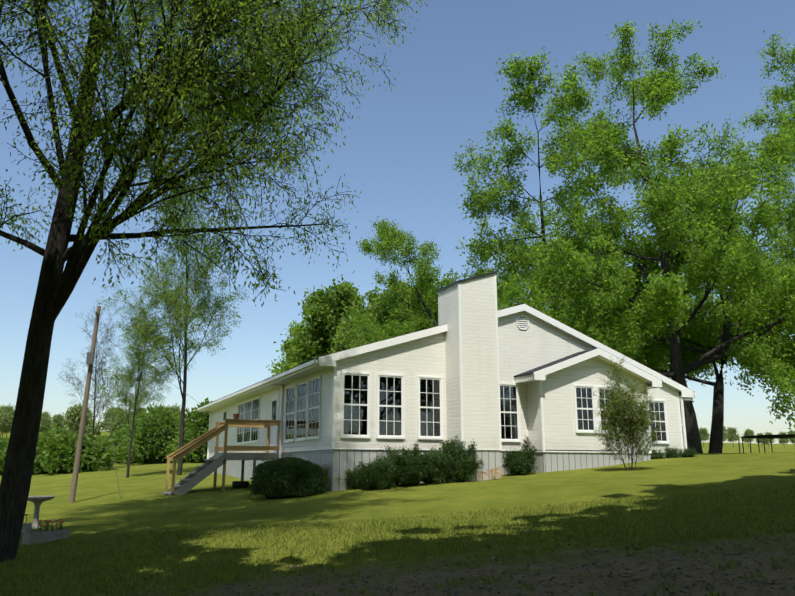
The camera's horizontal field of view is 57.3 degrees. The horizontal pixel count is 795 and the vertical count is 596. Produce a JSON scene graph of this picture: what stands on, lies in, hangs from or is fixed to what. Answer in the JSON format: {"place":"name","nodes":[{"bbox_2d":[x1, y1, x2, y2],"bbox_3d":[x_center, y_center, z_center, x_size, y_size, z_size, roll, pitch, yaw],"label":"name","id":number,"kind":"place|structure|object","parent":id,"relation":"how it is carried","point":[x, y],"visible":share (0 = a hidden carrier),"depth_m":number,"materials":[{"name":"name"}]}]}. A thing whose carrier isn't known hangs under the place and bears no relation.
{"place":"outdoors","nodes":[
{"label":"outdoors","id":0,"kind":"place"},
{"bbox_2d":[25,514,64,531],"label":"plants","id":1,"kind":"object","parent":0,"point":[60,528],"depth_m":14.36,"materials":[{"name":"green plant"}]},
{"bbox_2d":[0,431,794,595],"bbox_3d":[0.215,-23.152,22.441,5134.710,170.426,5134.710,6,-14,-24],"label":"ground","id":2,"kind":"structure","parent":0,"point":[99,507],"depth_m":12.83,"materials":[{"name":"green plant"}]},
{"bbox_2d":[0,411,12,435],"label":"tree","id":3,"kind":"object","parent":2,"relation":"on","point":[5,421],"depth_m":198.72,"materials":[{"name":"green plant"}]},
{"bbox_2d":[0,404,15,436],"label":"tree","id":4,"kind":"object","parent":2,"relation":"on","point":[8,408],"depth_m":225.49,"materials":[{"name":"green plant"}]},
{"bbox_2d":[28,496,54,528],"bbox_3d":[-8.376,4.981,16.877,0.720,0.735,0.720,6,-14,-24],"label":"bird bath","id":5,"kind":"object","parent":2,"relation":"on","point":[37,501],"visible":0.81,"depth_m":16.81,"materials":[{"name":"grey concrete"}]},
{"bbox_2d":[21,523,69,544],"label":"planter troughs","id":6,"kind":"object","parent":2,"relation":"on","point":[32,537],"visible":0.71,"depth_m":14.13,"materials":[{"name":"grey concrete"}]},
{"bbox_2d":[39,416,52,432],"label":"tree","id":7,"kind":"object","parent":2,"relation":"on","point":[46,420],"visible":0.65,"depth_m":269.57,"materials":[{"name":"green plant"}]},
{"bbox_2d":[42,411,55,428],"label":"tree","id":8,"kind":"object","parent":2,"relation":"on","point":[44,414],"visible":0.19,"depth_m":330.27,"materials":[{"name":"green plant"}]},
{"bbox_2d":[51,413,64,428],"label":"tree","id":9,"kind":"object","parent":2,"relation":"on","point":[57,419],"visible":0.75,"depth_m":355.30,"materials":[{"name":"green plant"}]},
{"bbox_2d":[60,410,67,426],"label":"tree","id":10,"kind":"object","parent":2,"relation":"on","point":[63,422],"visible":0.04,"depth_m":340.16,"materials":[{"name":"green plant"}]},
{"bbox_2d":[64,403,97,434],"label":"tree","id":11,"kind":"object","parent":2,"relation":"on","point":[73,417],"visible":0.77,"depth_m":143.20,"materials":[{"name":"green plant"}]},
{"bbox_2d":[68,306,100,502],"bbox_3d":[-10.568,3.655,24.562,0.455,6.907,0.186,1,-13,-6],"label":"utility pole","id":12,"kind":"object","parent":2,"relation":"on","point":[72,495],"visible":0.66,"depth_m":24.39,"materials":[{"name":"brown wood"}]},
{"bbox_2d":[86,311,200,498],"bbox_3d":[-9.632,5.055,31.006,1.507,6.262,13.811,0,-13,2],"label":"power line","id":13,"kind":"object","parent":12,"relation":"attached to","point":[89,359],"visible":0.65,"depth_m":24.70,"materials":[{"name":"grey"}]},
{"bbox_2d":[87,407,97,423],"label":"tree","id":14,"kind":"object","parent":2,"relation":"on","point":[90,416],"visible":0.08,"depth_m":260.10,"materials":[{"name":"green plant"}]},
{"bbox_2d":[58,306,127,436],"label":"tree","id":15,"kind":"object","parent":2,"relation":"on","point":[94,399],"visible":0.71,"depth_m":57.01,"materials":[{"name":"green plant"}]},
{"bbox_2d":[94,424,101,434],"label":"tree","id":16,"kind":"object","parent":2,"relation":"on","point":[98,432],"visible":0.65,"depth_m":280.49,"materials":[{"name":"green plant"}]},
{"bbox_2d":[0,398,215,475],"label":"hedge","id":17,"kind":"object","parent":2,"relation":"on","point":[57,441],"depth_m":59.72,"materials":[{"name":"green plant"}]},
{"bbox_2d":[98,405,119,432],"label":"tree","id":18,"kind":"object","parent":2,"relation":"on","point":[102,425],"depth_m":248.23,"materials":[{"name":"green plant"}]},
{"bbox_2d":[105,408,132,433],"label":"tree","id":19,"kind":"object","parent":2,"relation":"on","point":[118,424],"visible":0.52,"depth_m":157.98,"materials":[{"name":"green plant"}]},
{"bbox_2d":[95,283,182,477],"bbox_3d":[-14.358,4.399,40.031,4.654,10.931,5.057,12,-18,-43],"label":"spring tree","id":20,"kind":"object","parent":2,"relation":"on","point":[134,377],"depth_m":39.73,"materials":[{"name":"green plant"}]},
{"bbox_2d":[94,161,249,474],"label":"slender tree","id":21,"kind":"object","parent":2,"relation":"on","point":[178,314],"depth_m":40.56,"materials":[{"name":"green plant"}]},
{"bbox_2d":[166,403,187,418],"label":"tree","id":22,"kind":"object","parent":2,"relation":"on","point":[175,409],"visible":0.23,"depth_m":164.37,"materials":[{"name":"green plant"}]},
{"bbox_2d":[0,0,433,561],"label":"tree","id":23,"kind":"object","parent":2,"relation":"on","point":[56,285],"depth_m":12.42,"materials":[{"name":"green plant"}]},
{"bbox_2d":[0,173,55,255],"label":"tree limb","id":24,"kind":"object","parent":23,"relation":"attached to","point":[11,216],"depth_m":14.47,"materials":[{"name":"green plant"}]},
{"bbox_2d":[69,170,361,306],"bbox_3d":[-3.441,-1.361,15.138,6.423,3.395,3.146,6,-14,-24],"label":"tree limb","id":25,"kind":"object","parent":23,"relation":"attached to","point":[238,246],"depth_m":14.79,"materials":[{"name":"green plant"}]},
{"bbox_2d":[87,0,399,152],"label":"tree limb","id":26,"kind":"object","parent":23,"relation":"attached to","point":[233,105],"depth_m":13.15,"materials":[{"name":"green plant"}]},
{"bbox_2d":[161,453,278,495],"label":"deck stairs","id":27,"kind":"structure","parent":2,"relation":"on","point":[199,474],"depth_m":24.83,"materials":[{"name":"grey wood"}]},
{"bbox_2d":[165,419,280,493],"bbox_3d":[-6.107,5.612,25.441,3.667,2.625,1.742,6,-14,-24],"label":"deck railing","id":28,"kind":"object","parent":2,"relation":"on","point":[186,449],"visible":0.79,"depth_m":25.22,"materials":[{"name":"brown wood"}]},
{"bbox_2d":[233,414,239,418],"bbox_3d":[-5.573,4.096,25.116,0.240,0.182,0.240,6,-14,-24],"label":"flower pot","id":29,"kind":"object","parent":28,"relation":"on","point":[235,416],"visible":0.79,"depth_m":25.04,"materials":[{"name":"brown ceramic"}]},
{"bbox_2d":[232,481,248,487],"bbox_3d":[-5.502,6.537,25.506,0.600,0.220,0.600,6,-14,-24],"label":"tub","id":30,"kind":"object","parent":2,"relation":"on","point":[240,484],"visible":1,"depth_m":25.27,"materials":[{"name":"black plastic"}]},
{"bbox_2d":[247,454,329,498],"bbox_3d":[-3.092,5.112,20.572,2.475,1.387,2.447,6,-14,-24],"label":"round bush","id":31,"kind":"object","parent":2,"relation":"on","point":[314,471],"depth_m":19.91,"materials":[{"name":"green plant"}]},
{"bbox_2d":[266,320,313,376],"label":"tree","id":32,"kind":"object","parent":2,"relation":"on","point":[286,366],"depth_m":86.57,"materials":[{"name":"green plant"}]},
{"bbox_2d":[273,277,375,365],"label":"tree","id":33,"kind":"object","parent":2,"relation":"on","point":[322,311],"depth_m":60.05,"materials":[{"name":"green plant"}]},
{"bbox_2d":[321,465,330,483],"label":"shrub","id":34,"kind":"object","parent":2,"relation":"on","point":[325,469],"depth_m":20.93,"materials":[{"name":"green plant"}]},
{"bbox_2d":[324,464,345,486],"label":"shrub","id":35,"kind":"object","parent":2,"relation":"on","point":[329,477],"depth_m":20.78,"materials":[{"name":"green plant"}]},
{"bbox_2d":[343,470,357,489],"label":"shrub","id":36,"kind":"object","parent":2,"relation":"on","point":[348,481],"depth_m":20.67,"materials":[{"name":"green plant"}]},
{"bbox_2d":[345,460,364,488],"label":"shrub","id":37,"kind":"object","parent":2,"relation":"on","point":[355,471],"depth_m":20.59,"materials":[{"name":"green plant"}]},
{"bbox_2d":[356,464,373,490],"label":"shrub","id":38,"kind":"object","parent":2,"relation":"on","point":[363,481],"depth_m":20.06,"materials":[{"name":"green plant"}]},
{"bbox_2d":[328,279,429,352],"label":"tree","id":39,"kind":"object","parent":2,"relation":"on","point":[343,341],"depth_m":52.40,"materials":[{"name":"green plant"}]},
{"bbox_2d":[369,480,389,489],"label":"hedge","id":40,"kind":"object","parent":2,"relation":"on","point":[374,486],"visible":0.21,"depth_m":19.99,"materials":[{"name":"green plant"}]},
{"bbox_2d":[357,461,383,489],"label":"shrub","id":41,"kind":"object","parent":40,"relation":"on","point":[369,468],"depth_m":19.97,"materials":[{"name":"green plant"}]},
{"bbox_2d":[370,455,396,482],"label":"shrub","id":42,"kind":"object","parent":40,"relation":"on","point":[387,464],"depth_m":20.43,"materials":[{"name":"green plant"}]},
{"bbox_2d":[371,449,398,489],"bbox_3d":[-0.414,4.785,20.207,0.958,1.168,0.870,6,-14,-24],"label":"shrub","id":43,"kind":"object","parent":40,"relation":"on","point":[385,460],"depth_m":20.05,"materials":[{"name":"green plant"}]},
{"bbox_2d":[375,461,395,490],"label":"shrub","id":44,"kind":"object","parent":2,"relation":"on","point":[382,483],"depth_m":19.92,"materials":[{"name":"green plant"}]},
{"bbox_2d":[381,444,410,474],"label":"shrub","id":45,"kind":"object","parent":2,"relation":"on","point":[390,454],"depth_m":20.87,"materials":[{"name":"green plant"}]},
{"bbox_2d":[1,510,794,595],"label":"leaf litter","id":46,"kind":"object","parent":2,"relation":"on","point":[569,585],"visible":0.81,"depth_m":8.04,"materials":[{"name":"brown plant"}]},
{"bbox_2d":[390,454,411,486],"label":"shrub","id":47,"kind":"object","parent":2,"relation":"on","point":[399,467],"depth_m":20.40,"materials":[{"name":"green plant"}]},
{"bbox_2d":[396,476,416,486],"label":"hedge","id":48,"kind":"object","parent":2,"relation":"on","point":[404,484],"visible":0.1,"depth_m":20.36,"materials":[{"name":"green plant"}]},
{"bbox_2d":[390,451,407,485],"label":"shrub","id":49,"kind":"object","parent":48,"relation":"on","point":[398,459],"depth_m":20.40,"materials":[{"name":"green plant"}]},
{"bbox_2d":[391,441,420,483],"bbox_3d":[0.254,4.788,20.948,0.884,1.348,1.036,19,-23,-54],"label":"shrub","id":50,"kind":"object","parent":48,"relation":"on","point":[408,453],"depth_m":20.87,"materials":[{"name":"green plant"}]},
{"bbox_2d":[396,451,422,485],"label":"shrub","id":51,"kind":"object","parent":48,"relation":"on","point":[407,473],"depth_m":20.20,"materials":[{"name":"green plant"}]},
{"bbox_2d":[411,454,433,483],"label":"shrub","id":52,"kind":"object","parent":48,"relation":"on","point":[423,470],"depth_m":20.48,"materials":[{"name":"green plant"}]},
{"bbox_2d":[406,445,433,485],"bbox_3d":[0.613,4.825,20.666,1.035,1.298,0.903,6,-14,-24],"label":"shrub","id":53,"kind":"object","parent":2,"relation":"on","point":[424,458],"depth_m":20.59,"materials":[{"name":"green plant"}]},
{"bbox_2d":[424,474,444,483],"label":"hedge","id":54,"kind":"object","parent":2,"relation":"on","point":[431,482],"visible":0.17,"depth_m":20.74,"materials":[{"name":"green plant"}]},
{"bbox_2d":[347,216,521,348],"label":"tree","id":55,"kind":"object","parent":2,"relation":"on","point":[383,239],"depth_m":46.59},
{"bbox_2d":[426,445,446,484],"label":"shrub","id":56,"kind":"object","parent":2,"relation":"on","point":[435,462],"depth_m":20.67,"materials":[{"name":"green plant"}]},
{"bbox_2d":[429,449,453,478],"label":"shrub","id":57,"kind":"object","parent":2,"relation":"on","point":[445,464],"depth_m":20.81,"materials":[{"name":"green plant"}]},
{"bbox_2d":[209,449,679,491],"bbox_3d":[0.354,7.896,31.447,13.250,2.200,20.485,6,-14,-24],"label":"house skirting","id":58,"kind":"object","parent":2,"relation":"on","point":[340,461],"visible":0.05,"depth_m":22.68,"materials":[{"name":"grey wood"}]},
{"bbox_2d":[197,274,696,458],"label":"house trim","id":59,"kind":"structure","parent":2,"relation":"on","point":[651,377],"depth_m":23.73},
{"bbox_2d":[442,468,452,482],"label":"shrub","id":60,"kind":"object","parent":2,"relation":"on","point":[446,474],"depth_m":21.02,"materials":[{"name":"green plant"}]},
{"bbox_2d":[440,440,461,459],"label":"shrub","id":61,"kind":"object","parent":2,"relation":"on","point":[445,444],"depth_m":21.62,"materials":[{"name":"green plant"}]},
{"bbox_2d":[440,442,464,481],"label":"shrub","id":62,"kind":"object","parent":2,"relation":"on","point":[452,451],"depth_m":21.17,"materials":[{"name":"green plant"}]},
{"bbox_2d":[441,437,470,471],"bbox_3d":[1.675,4.753,21.366,1.204,1.309,0.882,6,-14,-24],"label":"shrub","id":63,"kind":"object","parent":2,"relation":"on","point":[452,446],"depth_m":21.20,"materials":[{"name":"green plant"}]},
{"bbox_2d":[448,470,469,481],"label":"hedge","id":64,"kind":"object","parent":2,"relation":"on","point":[456,478],"visible":0.17,"depth_m":21.11,"materials":[{"name":"green plant"}]},
{"bbox_2d":[448,453,472,482],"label":"shrub","id":65,"kind":"object","parent":2,"relation":"on","point":[458,462],"depth_m":21.03,"materials":[{"name":"green plant"}]},
{"bbox_2d":[446,434,476,469],"bbox_3d":[1.817,4.731,21.513,1.130,1.417,0.959,6,-14,-24],"label":"shrub","id":66,"kind":"object","parent":2,"relation":"on","point":[468,450],"depth_m":21.37,"materials":[{"name":"green plant"}]},
{"bbox_2d":[461,451,484,481],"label":"shrub","id":67,"kind":"object","parent":2,"relation":"on","point":[473,467],"depth_m":21.10,"materials":[{"name":"green plant"}]},
{"bbox_2d":[474,467,503,480],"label":"flower pots","id":68,"kind":"object","parent":2,"relation":"on","point":[492,471],"visible":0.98,"depth_m":21.29,"materials":[{"name":"orange plant"}]},
{"bbox_2d":[501,450,519,473],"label":"shrub","id":69,"kind":"object","parent":2,"relation":"on","point":[506,461],"depth_m":22.38,"materials":[{"name":"green plant"}]},
{"bbox_2d":[502,447,524,473],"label":"shrub","id":70,"kind":"object","parent":2,"relation":"on","point":[510,459],"depth_m":22.30,"materials":[{"name":"green plant"}]},
{"bbox_2d":[511,465,530,474],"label":"bush","id":71,"kind":"object","parent":2,"relation":"on","point":[517,468],"visible":0.4,"depth_m":22.20,"materials":[{"name":"green plant"}]},
{"bbox_2d":[512,455,531,474],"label":"shrub","id":72,"kind":"object","parent":2,"relation":"on","point":[525,464],"depth_m":22.13,"materials":[{"name":"green plant"}]},
{"bbox_2d":[520,435,533,450],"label":"shrub","id":73,"kind":"object","parent":2,"relation":"on","point":[526,442],"depth_m":22.91,"materials":[{"name":"green plant"}]},
{"bbox_2d":[517,444,536,472],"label":"shrub","id":74,"kind":"object","parent":2,"relation":"on","point":[531,452],"depth_m":22.39,"materials":[{"name":"green plant"}]},
{"bbox_2d":[518,456,537,473],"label":"shrub","id":75,"kind":"object","parent":2,"relation":"on","point":[533,467],"depth_m":22.41,"materials":[{"name":"green plant"}]},
{"bbox_2d":[409,46,731,385],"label":"tree","id":76,"kind":"object","parent":2,"relation":"on","point":[546,270],"depth_m":45.74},
{"bbox_2d":[593,389,628,469],"bbox_3d":[6.227,3.846,21.189,1.454,2.404,1.144,23,-26,-59],"label":"airy shrub","id":77,"kind":"object","parent":2,"relation":"on","point":[606,435],"depth_m":21.03,"materials":[{"name":"green plant"}]},
{"bbox_2d":[592,356,654,470],"bbox_3d":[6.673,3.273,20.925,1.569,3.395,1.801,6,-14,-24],"label":"airy shrub","id":78,"kind":"object","parent":2,"relation":"on","point":[618,368],"depth_m":21.05,"materials":[{"name":"green plant"}]},
{"bbox_2d":[606,377,659,470],"bbox_3d":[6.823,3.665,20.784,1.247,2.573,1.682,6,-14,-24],"label":"airy shrub","id":79,"kind":"object","parent":2,"relation":"on","point":[644,415],"depth_m":20.59,"materials":[{"name":"green plant"}]},
{"bbox_2d":[477,15,794,453],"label":"tree","id":80,"kind":"object","parent":2,"relation":"on","point":[736,260],"depth_m":31.32,"materials":[{"name":"green plant"}]},
{"bbox_2d":[619,408,661,469],"bbox_3d":[7.012,3.903,20.901,1.291,2.167,1.284,6,-14,-24],"label":"airy shrub","id":81,"kind":"object","parent":2,"relation":"on","point":[634,443],"depth_m":20.75,"materials":[{"name":"green plant"}]},
{"bbox_2d":[650,449,660,458],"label":"shrub","id":82,"kind":"object","parent":2,"relation":"on","point":[655,454],"depth_m":24.81,"materials":[{"name":"green plant"}]},
{"bbox_2d":[655,449,666,458],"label":"shrub","id":83,"kind":"object","parent":2,"relation":"on","point":[661,454],"depth_m":24.87,"materials":[{"name":"green plant"}]},
{"bbox_2d":[530,125,794,452],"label":"tree","id":84,"kind":"object","parent":2,"relation":"on","point":[699,332],"depth_m":36.05,"materials":[{"name":"green plant"}]},
{"bbox_2d":[661,447,675,457],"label":"shrub","id":85,"kind":"object","parent":2,"relation":"on","point":[670,453],"depth_m":25.09,"materials":[{"name":"green plant"}]},
{"bbox_2d":[671,444,679,455],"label":"shrub","id":86,"kind":"object","parent":2,"relation":"on","point":[676,453],"depth_m":25.29,"materials":[{"name":"green plant"}]},
{"bbox_2d":[678,449,684,457],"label":"shrub","id":87,"kind":"object","parent":2,"relation":"on","point":[681,451],"depth_m":25.43,"materials":[{"name":"green plant"}]},
{"bbox_2d":[682,449,690,457],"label":"shrub","id":88,"kind":"object","parent":2,"relation":"on","point":[686,452],"depth_m":25.41,"materials":[{"name":"green plant"}]},
{"bbox_2d":[699,426,709,446],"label":"tree","id":89,"kind":"object","parent":2,"relation":"on","point":[704,435],"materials":[{"name":"green plant"}]},
{"bbox_2d":[723,426,728,441],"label":"tree","id":90,"kind":"object","parent":2,"relation":"on","point":[725,436],"visible":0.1,"depth_m":460.81,"materials":[{"name":"green plant"}]},
{"bbox_2d":[726,427,740,446],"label":"tree","id":91,"kind":"object","parent":2,"relation":"on","point":[731,432],"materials":[{"name":"green plant"}]},
{"bbox_2d":[740,429,754,447],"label":"tree","id":92,"kind":"object","parent":2,"relation":"on","point":[748,432],"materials":[{"name":"green plant"}]},
{"bbox_2d":[705,30,794,376],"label":"tree","id":93,"kind":"object","parent":2,"relation":"on","point":[773,97],"depth_m":49.38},
{"bbox_2d":[738,439,765,452],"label":"fence posts","id":94,"kind":"object","parent":2,"relation":"on","point":[750,445],"visible":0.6,"depth_m":54.04,"materials":[{"name":"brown wood"}]},
{"bbox_2d":[756,433,762,444],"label":"tree","id":95,"kind":"object","parent":2,"relation":"on","point":[760,440],"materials":[{"name":"green plant"}]},
{"bbox_2d":[741,434,794,452],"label":"trampoline","id":96,"kind":"object","parent":2,"relation":"on","point":[778,436],"visible":0.94,"depth_m":36.03,"materials":[{"name":"black"}]},
{"bbox_2d":[761,432,775,445],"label":"tree","id":97,"kind":"object","parent":2,"relation":"on","point":[768,440],"depth_m":434.35,"materials":[{"name":"green plant"}]},
{"bbox_2d":[777,431,789,447],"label":"tree","id":98,"kind":"object","parent":2,"relation":"on","point":[783,441],"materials":[{"name":"green plant"}]},
{"bbox_2d":[788,430,794,443],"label":"tree","id":99,"kind":"object","parent":2,"relation":"on","point":[792,440],"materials":[{"name":"green plant"}]},
{"bbox_2d":[0,0,794,443],"label":"sky","id":100,"kind":"structure","parent":0,"point":[403,144],"materials":[{"name":"blue"}]},
{"bbox_2d":[276,317,526,438],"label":"dark window","id":101,"kind":"structure","parent":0,"point":[355,420],"depth_m":21.79,"materials":[{"name":"black glass"}]},
{"bbox_2d":[209,273,681,455],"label":"house walls","id":102,"kind":"structure","parent":0,"point":[537,343],"depth_m":22.80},
{"bbox_2d":[222,315,669,452],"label":"window frames","id":103,"kind":"structure","parent":102,"relation":"attached to","point":[274,432],"depth_m":23.20,"materials":[{"name":"white wood"}]},
{"bbox_2d":[223,375,666,442],"bbox_3d":[-1.653,4.330,26.459,9.613,1.800,20.313,24,-27,-60],"label":"window glass","id":104,"kind":"object","parent":103,"relation":"in","point":[302,391],"visible":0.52,"depth_m":23.53,"materials":[{"name":"glass"}]},
{"bbox_2d":[199,303,694,407],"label":"house roof","id":105,"kind":"structure","parent":102,"relation":"on","point":[531,371],"depth_m":23.93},
{"bbox_2d":[436,271,497,291],"bbox_3d":[2.230,-0.528,23.487,1.460,0.542,1.480,6,-14,-24],"label":"chimney cap","id":106,"kind":"object","parent":102,"relation":"on","point":[449,285],"visible":0.57,"depth_m":22.91,"materials":[{"name":"grey metal"}]},
{"bbox_2d":[500,386,517,438],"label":"window curtains","id":107,"kind":"object","parent":102,"relation":"attached to","point":[505,389],"depth_m":23.54,"materials":[{"name":"grey fabric"}]},
{"bbox_2d":[502,396,511,416],"bbox_3d":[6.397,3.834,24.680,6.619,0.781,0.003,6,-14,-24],"label":"window","id":108,"kind":"structure","parent":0,"point":[506,406],"depth_m":23.43,"materials":[{"name":"black glass"}]}
]}

